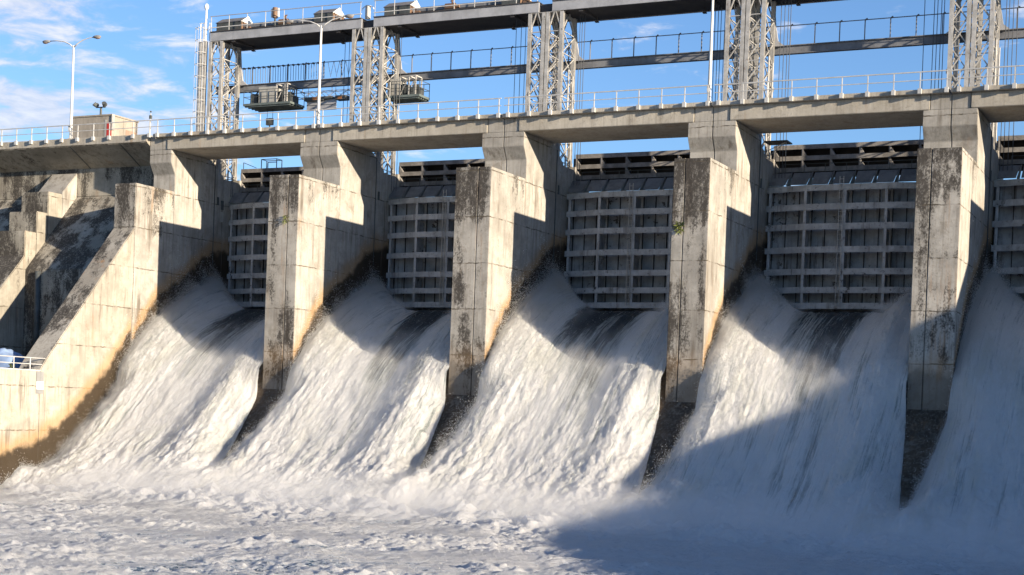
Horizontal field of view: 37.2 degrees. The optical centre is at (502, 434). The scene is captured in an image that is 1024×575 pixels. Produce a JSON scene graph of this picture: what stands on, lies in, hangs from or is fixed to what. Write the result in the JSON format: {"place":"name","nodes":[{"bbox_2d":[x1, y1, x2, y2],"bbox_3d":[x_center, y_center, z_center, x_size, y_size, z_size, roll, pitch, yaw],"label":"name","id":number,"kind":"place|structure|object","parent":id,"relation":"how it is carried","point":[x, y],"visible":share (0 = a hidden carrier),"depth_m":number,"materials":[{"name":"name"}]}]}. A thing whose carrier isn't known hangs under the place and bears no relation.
{"place":"outdoors","nodes":[
{"label":"outdoors","id":0,"kind":"place"},
{"bbox_2d":[0,281,264,488],"bbox_3d":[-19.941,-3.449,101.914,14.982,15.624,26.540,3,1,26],"label":"falling water","id":1,"kind":"structure","parent":0,"point":[240,319],"depth_m":100.52,"materials":[{"name":"white liquid"}]},
{"bbox_2d":[149,285,450,503],"bbox_3d":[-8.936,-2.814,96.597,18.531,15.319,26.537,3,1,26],"label":"falling water","id":2,"kind":"structure","parent":0,"point":[398,343],"depth_m":94.36,"materials":[{"name":"white liquid"}]},
{"bbox_2d":[351,276,668,524],"bbox_3d":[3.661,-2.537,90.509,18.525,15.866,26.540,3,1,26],"label":"falling water","id":3,"kind":"structure","parent":0,"point":[585,324],"depth_m":88.24,"materials":[{"name":"white liquid"}]},
{"bbox_2d":[0,481,1023,574],"bbox_3d":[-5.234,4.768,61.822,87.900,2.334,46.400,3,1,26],"label":"water","id":4,"kind":"structure","parent":0,"point":[159,559],"depth_m":68.26,"materials":[{"name":"white liquid"}]},
{"bbox_2d":[0,216,1023,574],"bbox_3d":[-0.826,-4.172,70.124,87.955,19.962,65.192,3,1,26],"label":"spray","id":5,"kind":"object","parent":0,"point":[992,276],"visible":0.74,"depth_m":88.61,"materials":[{"name":"white liquid"}]},
{"bbox_2d":[0,0,1023,197],"label":"sky","id":6,"kind":"structure","parent":0,"point":[144,56],"materials":[{"name":"blue"}]},
{"bbox_2d":[572,282,911,540],"bbox_3d":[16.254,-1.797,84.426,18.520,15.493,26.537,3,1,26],"label":"falling water","id":7,"kind":"structure","parent":0,"point":[809,326],"depth_m":82.19,"materials":[{"name":"white liquid"}]},
{"bbox_2d":[834,280,1023,550],"bbox_3d":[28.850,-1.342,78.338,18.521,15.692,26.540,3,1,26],"label":"falling water","id":8,"kind":"structure","parent":0,"point":[1013,470],"depth_m":76.50,"materials":[{"name":"white liquid"}]},
{"bbox_3d":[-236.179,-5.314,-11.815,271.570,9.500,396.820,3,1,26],"label":"bank","id":9,"kind":"structure","parent":0,"visible":0},
{"bbox_2d":[0,348,24,368],"bbox_3d":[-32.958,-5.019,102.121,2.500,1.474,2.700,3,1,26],"label":"tarpaulin heap","id":10,"kind":"object","parent":9,"relation":"on","point":[8,352],"visible":0.58,"depth_m":101.39,"materials":[{"name":"plastic"}]},
{"bbox_2d":[0,173,76,354],"bbox_3d":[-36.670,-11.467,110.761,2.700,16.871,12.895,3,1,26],"label":"stepped buttress","id":11,"kind":"structure","parent":9,"relation":"on","point":[34,222],"depth_m":111.90,"materials":[{"name":"concrete"}]},
{"bbox_2d":[0,166,153,356],"bbox_3d":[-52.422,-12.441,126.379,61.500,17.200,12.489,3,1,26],"label":"dam wall","id":12,"kind":"structure","parent":9,"relation":"on","point":[67,251],"depth_m":112.51,"materials":[{"name":"concrete"}]},
{"bbox_2d":[0,134,221,172],"bbox_3d":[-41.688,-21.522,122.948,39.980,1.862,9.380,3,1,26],"label":"approach deck","id":13,"kind":"structure","parent":12,"relation":"on","point":[87,153],"depth_m":114.06,"materials":[{"name":"concrete"}]},
{"bbox_2d":[42,35,100,138],"bbox_3d":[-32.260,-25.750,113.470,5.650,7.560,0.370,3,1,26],"label":"lamp post","id":14,"kind":"object","parent":13,"relation":"on","point":[70,128],"visible":1,"depth_m":113.32,"materials":[{"name":"white metal"}]},
{"bbox_2d":[0,120,154,145],"bbox_3d":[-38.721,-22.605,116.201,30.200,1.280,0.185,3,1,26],"label":"deck railing","id":15,"kind":"object","parent":13,"relation":"attached to","point":[77,138],"visible":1,"depth_m":112.73,"materials":[{"name":"metal"}]},
{"bbox_2d":[72,114,138,137],"bbox_3d":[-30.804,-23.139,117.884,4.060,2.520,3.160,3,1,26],"label":"service hut","id":16,"kind":"object","parent":13,"relation":"on","point":[100,118],"visible":0.58,"depth_m":116.61,"materials":[{"name":"beige concrete"}]},
{"bbox_2d":[93,101,106,113],"bbox_3d":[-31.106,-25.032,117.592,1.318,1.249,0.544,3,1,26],"label":"flood lights","id":17,"kind":"object","parent":16,"relation":"on","point":[96,105],"visible":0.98,"depth_m":117.61,"materials":[{"name":"metal"}]},
{"bbox_2d":[106,123,110,135],"bbox_3d":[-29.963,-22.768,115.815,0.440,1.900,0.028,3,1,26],"label":"door","id":18,"kind":"structure","parent":16,"relation":"in","point":[107,132],"depth_m":115.81,"materials":[{"name":"red paint"}]},
{"bbox_2d":[192,23,207,131],"bbox_3d":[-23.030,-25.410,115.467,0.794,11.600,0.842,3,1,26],"label":"ladder shaft","id":19,"kind":"object","parent":13,"relation":"attached to","point":[201,82],"visible":0.69,"depth_m":115.57,"materials":[{"name":"metal"}]},
{"bbox_2d":[200,4,211,41],"bbox_3d":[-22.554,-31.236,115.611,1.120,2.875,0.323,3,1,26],"label":"antenna mast","id":20,"kind":"object","parent":19,"relation":"on","point":[206,6],"visible":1,"depth_m":115.52,"materials":[{"name":"white metal"}]},
{"bbox_3d":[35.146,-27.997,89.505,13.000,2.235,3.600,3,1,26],"label":"top girder","id":21,"kind":"object","parent":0,"visible":0},
{"bbox_2d":[999,0,1018,170],"bbox_3d":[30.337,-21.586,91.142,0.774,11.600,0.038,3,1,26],"label":"hoist ropes","id":22,"kind":"object","parent":21,"relation":"hanging from","point":[1006,81],"visible":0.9,"depth_m":91.16,"materials":[{"name":"metal"}]},
{"bbox_3d":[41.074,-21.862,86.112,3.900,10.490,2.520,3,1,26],"label":"hoist tower","id":23,"kind":"object","parent":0,"visible":0},
{"bbox_2d":[982,6,1023,40],"bbox_3d":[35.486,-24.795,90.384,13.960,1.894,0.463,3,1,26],"label":"runway beam","id":24,"kind":"structure","parent":23,"relation":"attached to","point":[1020,35],"depth_m":92.58,"materials":[{"name":"metal"}]},
{"label":"ground","id":25,"kind":"structure","parent":0,"visible":0},
{"bbox_2d":[224,363,947,511],"bbox_3d":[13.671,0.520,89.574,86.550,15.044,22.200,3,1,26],"label":"spillway apron","id":26,"kind":"object","parent":25,"relation":"on","point":[923,429],"depth_m":86.39,"materials":[{"name":"concrete"}]},
{"bbox_2d":[0,228,133,484],"bbox_3d":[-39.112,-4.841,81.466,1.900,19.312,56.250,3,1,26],"label":"training wall","id":27,"kind":"structure","parent":26,"relation":"on","point":[84,334],"depth_m":101.44,"materials":[{"name":"concrete"}]},
{"bbox_2d":[0,355,45,370],"bbox_3d":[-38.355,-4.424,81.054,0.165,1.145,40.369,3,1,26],"label":"railing","id":28,"kind":"object","parent":27,"relation":"on","point":[13,362],"visible":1,"depth_m":97.03,"materials":[{"name":"metal"}]},
{"bbox_2d":[36,371,43,393],"bbox_3d":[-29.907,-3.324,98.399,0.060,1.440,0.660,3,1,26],"label":"gauge board","id":29,"kind":"object","parent":27,"relation":"attached to","point":[39,382],"visible":1,"depth_m":98.38,"materials":[{"name":"white metal"}]},
{"bbox_2d":[114,138,254,348],"bbox_3d":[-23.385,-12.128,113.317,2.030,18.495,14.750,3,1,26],"label":"dam pier","id":30,"kind":"structure","parent":26,"relation":"on","point":[183,203],"depth_m":110.24,"materials":[{"name":"concrete"}]},
{"bbox_2d":[206,41,246,180],"bbox_3d":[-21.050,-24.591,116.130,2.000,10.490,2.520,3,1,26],"label":"hoist tower","id":31,"kind":"structure","parent":30,"relation":"on","point":[226,99],"depth_m":115.88,"materials":[{"name":"metal"}]},
{"bbox_2d":[210,2,378,51],"bbox_3d":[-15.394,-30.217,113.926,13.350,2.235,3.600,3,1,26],"label":"top girder","id":32,"kind":"object","parent":31,"relation":"on","point":[263,35],"visible":0.89,"depth_m":113.25,"materials":[{"name":"grey metal"}]},
{"bbox_2d":[216,16,251,30],"bbox_3d":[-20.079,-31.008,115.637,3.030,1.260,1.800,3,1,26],"label":"hoist shed","id":33,"kind":"structure","parent":32,"relation":"on","point":[233,21],"depth_m":115.07,"materials":[{"name":"metal"}]},
{"bbox_2d":[231,45,237,196],"bbox_3d":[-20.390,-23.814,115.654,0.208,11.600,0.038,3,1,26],"label":"hoist ropes","id":34,"kind":"object","parent":32,"relation":"hanging from","point":[235,113],"visible":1,"depth_m":115.63,"materials":[{"name":"metal"}]},
{"bbox_2d":[271,7,279,25],"bbox_3d":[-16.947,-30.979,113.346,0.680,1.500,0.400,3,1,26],"label":"header tank","id":35,"kind":"object","parent":32,"relation":"on","point":[275,15],"visible":1,"depth_m":113.19,"materials":[{"name":"metal"}]},
{"bbox_2d":[278,15,288,24],"bbox_3d":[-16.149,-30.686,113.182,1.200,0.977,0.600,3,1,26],"label":"hoist motor","id":36,"kind":"object","parent":32,"relation":"on","point":[281,23],"visible":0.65,"depth_m":113.11,"materials":[{"name":"metal"}]},
{"bbox_2d":[314,8,344,21],"bbox_3d":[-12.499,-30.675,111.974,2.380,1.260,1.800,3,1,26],"label":"hoist shed","id":37,"kind":"structure","parent":32,"relation":"on","point":[331,12],"depth_m":111.46,"materials":[{"name":"metal"}]},
{"bbox_2d":[342,35,349,121],"bbox_3d":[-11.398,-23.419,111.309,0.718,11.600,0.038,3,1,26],"label":"hoist ropes","id":38,"kind":"object","parent":32,"relation":"hanging from","point":[344,74],"visible":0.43,"depth_m":111.35,"materials":[{"name":"metal"}]},
{"bbox_2d":[362,5,373,19],"bbox_3d":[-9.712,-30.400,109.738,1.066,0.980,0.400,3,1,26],"label":"round vessel","id":39,"kind":"object","parent":32,"relation":"attached to","point":[367,12],"visible":1,"depth_m":109.58,"materials":[{"name":"white metal"}]},
{"bbox_2d":[216,58,377,94],"bbox_3d":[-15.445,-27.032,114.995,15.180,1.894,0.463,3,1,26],"label":"runway beam","id":40,"kind":"structure","parent":31,"relation":"attached to","point":[304,83],"depth_m":114.79,"materials":[{"name":"metal"}]},
{"bbox_2d":[243,83,304,111],"bbox_3d":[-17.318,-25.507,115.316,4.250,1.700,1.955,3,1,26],"label":"hanging platform","id":41,"kind":"structure","parent":40,"relation":"hanging from","point":[272,98],"depth_m":114.69,"materials":[{"name":"grey metal"}]},
{"bbox_2d":[259,88,273,101],"bbox_3d":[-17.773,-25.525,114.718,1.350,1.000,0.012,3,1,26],"label":"door panel","id":42,"kind":"structure","parent":41,"relation":"in","point":[270,91],"depth_m":114.68,"materials":[{"name":"white metal"}]},
{"bbox_2d":[266,109,273,126],"bbox_3d":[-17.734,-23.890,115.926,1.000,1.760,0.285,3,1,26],"label":"hook block","id":43,"kind":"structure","parent":41,"relation":"hanging from","point":[269,123],"depth_m":115.83,"materials":[{"name":"metal"}]},
{"bbox_2d":[307,88,336,110],"bbox_3d":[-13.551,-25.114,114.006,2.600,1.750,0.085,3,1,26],"label":"load panel","id":44,"kind":"object","parent":40,"relation":"hanging from","point":[327,104],"visible":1,"depth_m":113.92,"materials":[{"name":"grey metal"}]},
{"bbox_2d":[300,85,361,101],"bbox_3d":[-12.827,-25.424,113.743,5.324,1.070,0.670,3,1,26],"label":"trolley truss","id":45,"kind":"object","parent":40,"relation":"hanging from","point":[324,98],"visible":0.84,"depth_m":113.62,"materials":[{"name":"metal"}]},
{"bbox_2d":[226,184,268,309],"bbox_3d":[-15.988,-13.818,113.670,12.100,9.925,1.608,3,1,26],"label":"sluice gate","id":46,"kind":"structure","parent":30,"relation":"attached to","point":[247,256],"depth_m":115.42,"materials":[{"name":"grey metal"}]},
{"bbox_2d":[262,128,414,388],"bbox_3d":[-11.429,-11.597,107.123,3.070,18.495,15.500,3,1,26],"label":"dam pier","id":47,"kind":"structure","parent":26,"relation":"on","point":[334,206],"depth_m":102.42,"materials":[{"name":"concrete"}]},
{"bbox_2d":[153,125,318,159],"bbox_3d":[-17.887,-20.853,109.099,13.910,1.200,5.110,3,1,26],"label":"deck span","id":48,"kind":"object","parent":47,"relation":"on","point":[251,142],"visible":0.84,"depth_m":107.79,"materials":[{"name":"concrete"}]},
{"bbox_2d":[154,109,316,136],"bbox_3d":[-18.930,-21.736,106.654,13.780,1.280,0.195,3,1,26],"label":"deck railing","id":49,"kind":"object","parent":48,"relation":"attached to","point":[225,129],"visible":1,"depth_m":106.52,"materials":[{"name":"metal"}]},
{"bbox_2d":[285,14,353,124],"bbox_3d":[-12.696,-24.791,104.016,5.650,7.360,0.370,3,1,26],"label":"lamp post","id":50,"kind":"object","parent":48,"relation":"on","point":[349,16],"visible":1,"depth_m":103.86,"materials":[{"name":"white metal"}]},
{"bbox_2d":[241,167,303,192],"bbox_3d":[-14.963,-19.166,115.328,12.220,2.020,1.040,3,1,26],"label":"stop leaf","id":51,"kind":"object","parent":47,"relation":"attached to","point":[253,178],"visible":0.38,"depth_m":116.74,"materials":[{"name":"metal"}]},
{"bbox_2d":[243,158,281,168],"bbox_3d":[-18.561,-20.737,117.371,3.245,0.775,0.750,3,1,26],"label":"cage frame","id":52,"kind":"object","parent":51,"relation":"on","point":[276,160],"visible":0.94,"depth_m":116.95,"materials":[{"name":"metal"}]},
{"bbox_2d":[349,27,406,174],"bbox_3d":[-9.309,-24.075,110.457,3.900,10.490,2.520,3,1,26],"label":"hoist tower","id":53,"kind":"structure","parent":47,"relation":"on","point":[370,35],"depth_m":109.73,"materials":[{"name":"metal"}]},
{"bbox_2d":[364,20,391,36],"bbox_3d":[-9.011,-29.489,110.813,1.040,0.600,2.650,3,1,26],"label":"joint box","id":54,"kind":"object","parent":53,"relation":"on","point":[368,23],"visible":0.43,"depth_m":109.66,"materials":[{"name":"paint"}]},
{"bbox_2d":[385,75,429,103],"bbox_3d":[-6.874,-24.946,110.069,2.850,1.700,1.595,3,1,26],"label":"hanging platform","id":55,"kind":"structure","parent":53,"relation":"hanging from","point":[412,93],"depth_m":109.75,"materials":[{"name":"grey metal"}]},
{"bbox_2d":[388,81,397,94],"bbox_3d":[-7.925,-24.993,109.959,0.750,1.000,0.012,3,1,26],"label":"door panel","id":56,"kind":"structure","parent":55,"relation":"in","point":[396,83],"depth_m":109.94,"materials":[{"name":"white metal"}]},
{"bbox_2d":[373,0,554,37],"bbox_3d":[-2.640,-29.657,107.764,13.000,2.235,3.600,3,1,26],"label":"top girder","id":57,"kind":"object","parent":53,"relation":"on","point":[474,16],"visible":0.88,"depth_m":107.07,"materials":[{"name":"grey metal"}]},
{"bbox_2d":[391,30,401,190],"bbox_3d":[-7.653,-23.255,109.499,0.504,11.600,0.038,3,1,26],"label":"hoist ropes","id":58,"kind":"object","parent":57,"relation":"hanging from","point":[396,105],"visible":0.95,"depth_m":109.47,"materials":[{"name":"metal"}]},
{"bbox_2d":[383,0,420,14],"bbox_3d":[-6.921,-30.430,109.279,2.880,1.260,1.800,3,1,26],"label":"hoist shed","id":59,"kind":"structure","parent":57,"relation":"on","point":[401,5],"depth_m":108.75,"materials":[{"name":"metal"}]},
{"bbox_2d":[444,0,459,9],"bbox_3d":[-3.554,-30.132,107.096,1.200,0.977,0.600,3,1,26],"label":"hoist motor","id":60,"kind":"object","parent":57,"relation":"on","point":[452,7],"visible":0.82,"depth_m":106.92,"materials":[{"name":"metal"}]},
{"bbox_2d":[501,0,531,4],"bbox_3d":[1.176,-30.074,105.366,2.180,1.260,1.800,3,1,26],"label":"hoist shed","id":61,"kind":"structure","parent":57,"relation":"on","point":[512,2],"depth_m":104.72,"materials":[{"name":"metal"}]},
{"bbox_2d":[513,19,526,112],"bbox_3d":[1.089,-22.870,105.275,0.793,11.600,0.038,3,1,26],"label":"hoist ropes","id":62,"kind":"object","parent":57,"relation":"hanging from","point":[520,64],"visible":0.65,"depth_m":105.22,"materials":[{"name":"metal"}]},
{"bbox_2d":[386,44,553,82],"bbox_3d":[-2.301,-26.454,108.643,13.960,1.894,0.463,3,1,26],"label":"runway beam","id":63,"kind":"structure","parent":53,"relation":"attached to","point":[510,69],"depth_m":108.63,"materials":[{"name":"metal"}]},
{"bbox_2d":[317,114,504,151],"bbox_3d":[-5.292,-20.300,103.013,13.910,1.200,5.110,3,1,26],"label":"deck span","id":64,"kind":"object","parent":47,"relation":"on","point":[428,133],"visible":0.87,"depth_m":101.72,"materials":[{"name":"concrete"}]},
{"bbox_2d":[319,98,500,127],"bbox_3d":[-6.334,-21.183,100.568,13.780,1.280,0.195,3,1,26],"label":"deck railing","id":65,"kind":"object","parent":64,"relation":"attached to","point":[417,120],"visible":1,"depth_m":100.37,"materials":[{"name":"metal"}]},
{"bbox_2d":[386,177,455,310],"bbox_3d":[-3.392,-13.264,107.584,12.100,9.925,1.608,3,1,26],"label":"sluice gate","id":66,"kind":"structure","parent":47,"relation":"attached to","point":[420,235],"depth_m":108.96,"materials":[{"name":"metal"}]},
{"bbox_2d":[448,118,582,394],"bbox_3d":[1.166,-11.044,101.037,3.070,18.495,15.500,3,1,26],"label":"dam pier","id":67,"kind":"structure","parent":26,"relation":"on","point":[513,189],"depth_m":95.33,"materials":[{"name":"concrete"}]},
{"bbox_2d":[399,159,484,187],"bbox_3d":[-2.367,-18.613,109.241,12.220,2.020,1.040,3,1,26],"label":"stop leaf","id":68,"kind":"object","parent":67,"relation":"attached to","point":[431,171],"visible":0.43,"depth_m":110.37,"materials":[{"name":"metal"}]},
{"bbox_2d":[525,11,584,167],"bbox_3d":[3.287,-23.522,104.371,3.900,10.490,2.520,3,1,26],"label":"hoist tower","id":69,"kind":"structure","parent":67,"relation":"on","point":[559,18],"depth_m":103.69,"materials":[{"name":"metal"}]},
{"bbox_2d":[541,4,568,21],"bbox_3d":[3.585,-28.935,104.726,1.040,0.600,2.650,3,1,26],"label":"joint box","id":70,"kind":"object","parent":69,"relation":"on","point":[546,7],"visible":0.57,"depth_m":103.55,"materials":[{"name":"paint"}]},
{"bbox_2d":[552,0,737,22],"bbox_3d":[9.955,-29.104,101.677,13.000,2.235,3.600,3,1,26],"label":"top girder","id":71,"kind":"object","parent":69,"relation":"on","point":[596,11],"visible":0.82,"depth_m":101.95,"materials":[{"name":"metal"}]},
{"bbox_2d":[573,14,585,184],"bbox_3d":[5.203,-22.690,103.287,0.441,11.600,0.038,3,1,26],"label":"hoist ropes","id":72,"kind":"object","parent":71,"relation":"hanging from","point":[582,89],"visible":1,"depth_m":103.25,"materials":[{"name":"metal"}]},
{"bbox_2d":[712,1,725,100],"bbox_3d":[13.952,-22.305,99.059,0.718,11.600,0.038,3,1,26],"label":"hoist ropes","id":73,"kind":"object","parent":71,"relation":"hanging from","point":[717,48],"visible":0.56,"depth_m":99.02,"materials":[{"name":"metal"}]},
{"bbox_2d":[563,29,740,70],"bbox_3d":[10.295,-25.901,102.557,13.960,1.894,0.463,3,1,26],"label":"runway beam","id":74,"kind":"structure","parent":69,"relation":"attached to","point":[633,60],"depth_m":102.74,"materials":[{"name":"metal"}]},
{"bbox_2d":[564,169,673,311],"bbox_3d":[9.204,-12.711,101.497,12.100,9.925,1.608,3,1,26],"label":"sluice gate","id":75,"kind":"structure","parent":67,"relation":"attached to","point":[618,251],"depth_m":102.17,"materials":[{"name":"metal"}]},
{"bbox_2d":[665,106,783,401],"bbox_3d":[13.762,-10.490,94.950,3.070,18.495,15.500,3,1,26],"label":"dam pier","id":76,"kind":"structure","parent":26,"relation":"on","point":[723,173],"depth_m":88.68,"materials":[{"name":"concrete"}]},
{"bbox_2d":[502,102,712,143],"bbox_3d":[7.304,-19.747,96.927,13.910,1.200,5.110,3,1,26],"label":"deck span","id":77,"kind":"object","parent":76,"relation":"on","point":[626,123],"visible":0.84,"depth_m":95.63,"materials":[{"name":"concrete"}]},
{"bbox_2d":[504,85,710,116],"bbox_3d":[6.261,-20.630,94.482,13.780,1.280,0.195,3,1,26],"label":"deck railing","id":78,"kind":"object","parent":77,"relation":"attached to","point":[707,103],"visible":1,"depth_m":94.27,"materials":[{"name":"metal"}]},
{"bbox_2d":[707,0,713,102],"bbox_3d":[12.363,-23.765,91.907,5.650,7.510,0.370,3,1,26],"label":"lamp post","id":79,"kind":"object","parent":77,"relation":"on","point":[710,50],"visible":1,"depth_m":91.75,"materials":[{"name":"white metal"}]},
{"bbox_2d":[573,150,689,182],"bbox_3d":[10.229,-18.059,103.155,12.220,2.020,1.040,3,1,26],"label":"stop leaf","id":80,"kind":"object","parent":76,"relation":"attached to","point":[642,163],"visible":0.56,"depth_m":103.83,"materials":[{"name":"metal"}]},
{"bbox_2d":[673,221,684,233],"bbox_3d":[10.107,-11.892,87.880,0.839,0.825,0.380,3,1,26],"label":"weed tuft","id":81,"kind":"object","parent":76,"relation":"attached to","point":[678,226],"visible":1,"depth_m":87.94,"materials":[{"name":"green plant"}]},
{"bbox_2d":[722,0,782,159],"bbox_3d":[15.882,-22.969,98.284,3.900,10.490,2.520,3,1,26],"label":"hoist tower","id":82,"kind":"structure","parent":76,"relation":"on","point":[748,16],"depth_m":97.64,"materials":[{"name":"metal"}]},
{"bbox_2d":[769,0,842,6],"bbox_3d":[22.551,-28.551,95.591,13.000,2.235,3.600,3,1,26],"label":"top girder","id":83,"kind":"object","parent":82,"relation":"on","point":[794,2],"visible":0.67,"depth_m":98.54,"materials":[{"name":"metal"}]},
{"bbox_2d":[775,0,791,177],"bbox_3d":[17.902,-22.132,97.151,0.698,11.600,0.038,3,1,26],"label":"hoist ropes","id":84,"kind":"object","parent":83,"relation":"hanging from","point":[782,77],"visible":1,"depth_m":97.13,"materials":[{"name":"metal"}]},
{"bbox_2d":[919,0,944,148],"bbox_3d":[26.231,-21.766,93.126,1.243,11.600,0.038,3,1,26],"label":"hoist ropes","id":85,"kind":"object","parent":83,"relation":"hanging from","point":[936,47],"visible":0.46,"depth_m":93.00,"materials":[{"name":"metal"}]},
{"bbox_2d":[759,11,966,56],"bbox_3d":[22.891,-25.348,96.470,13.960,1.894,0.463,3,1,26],"label":"runway beam","id":86,"kind":"structure","parent":82,"relation":"attached to","point":[866,44],"depth_m":96.45,"materials":[{"name":"metal"}]},
{"bbox_2d":[764,140,791,156],"bbox_3d":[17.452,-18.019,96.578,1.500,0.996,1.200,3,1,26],"label":"access platform","id":87,"kind":"structure","parent":76,"relation":"attached to","point":[780,142],"depth_m":96.25,"materials":[{"name":"metal"}]},
{"bbox_2d":[712,88,951,133],"bbox_3d":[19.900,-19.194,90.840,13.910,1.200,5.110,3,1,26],"label":"deck span","id":88,"kind":"object","parent":76,"relation":"on","point":[903,108],"visible":0.79,"depth_m":89.53,"materials":[{"name":"concrete"}]},
{"bbox_2d":[714,70,949,105],"bbox_3d":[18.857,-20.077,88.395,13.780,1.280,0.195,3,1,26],"label":"deck railing","id":89,"kind":"object","parent":88,"relation":"attached to","point":[841,96],"visible":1,"depth_m":88.17,"materials":[{"name":"metal"}]},
{"bbox_2d":[764,159,916,312],"bbox_3d":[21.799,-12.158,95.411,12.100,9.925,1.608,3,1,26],"label":"sluice gate","id":90,"kind":"structure","parent":76,"relation":"attached to","point":[837,244],"depth_m":95.78,"materials":[{"name":"metal"}]},
{"bbox_2d":[770,139,923,177],"bbox_3d":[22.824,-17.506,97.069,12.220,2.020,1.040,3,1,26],"label":"stop leaf","id":91,"kind":"object","parent":76,"relation":"attached to","point":[854,154],"visible":0.62,"depth_m":97.31,"materials":[{"name":"metal"}]},
{"bbox_2d":[907,93,1002,409],"bbox_3d":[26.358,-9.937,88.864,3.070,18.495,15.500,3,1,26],"label":"dam pier","id":92,"kind":"structure","parent":26,"relation":"on","point":[957,171],"depth_m":82.10,"materials":[{"name":"concrete"}]},
{"bbox_2d":[945,0,1010,150],"bbox_3d":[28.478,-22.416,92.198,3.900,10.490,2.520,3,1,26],"label":"hoist tower","id":93,"kind":"structure","parent":92,"relation":"on","point":[974,32],"depth_m":91.53,"materials":[{"name":"metal"}]},
{"bbox_2d":[951,84,1023,122],"bbox_3d":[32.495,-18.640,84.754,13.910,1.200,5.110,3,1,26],"label":"deck span","id":94,"kind":"object","parent":92,"relation":"on","point":[998,103],"visible":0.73,"depth_m":84.97,"materials":[{"name":"concrete"}]},
{"bbox_2d":[954,65,1023,91],"bbox_3d":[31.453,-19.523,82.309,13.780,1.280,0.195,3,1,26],"label":"deck railing","id":95,"kind":"object","parent":94,"relation":"attached to","point":[986,86],"visible":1,"depth_m":84.49,"materials":[{"name":"metal"}]},
{"bbox_2d":[990,155,1023,300],"bbox_3d":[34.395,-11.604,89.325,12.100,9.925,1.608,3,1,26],"label":"sluice gate","id":96,"kind":"structure","parent":92,"relation":"attached to","point":[1008,223],"depth_m":91.68,"materials":[{"name":"metal"}]},
{"bbox_3d":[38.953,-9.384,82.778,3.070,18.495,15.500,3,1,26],"label":"dam pier","id":97,"kind":"object","parent":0,"visible":0},
{"bbox_2d":[996,135,1023,170],"bbox_3d":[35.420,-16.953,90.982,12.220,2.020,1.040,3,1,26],"label":"stop leaf","id":98,"kind":"object","parent":97,"relation":"attached to","point":[1017,145],"visible":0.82,"depth_m":92.91,"materials":[{"name":"metal"}]}
]}

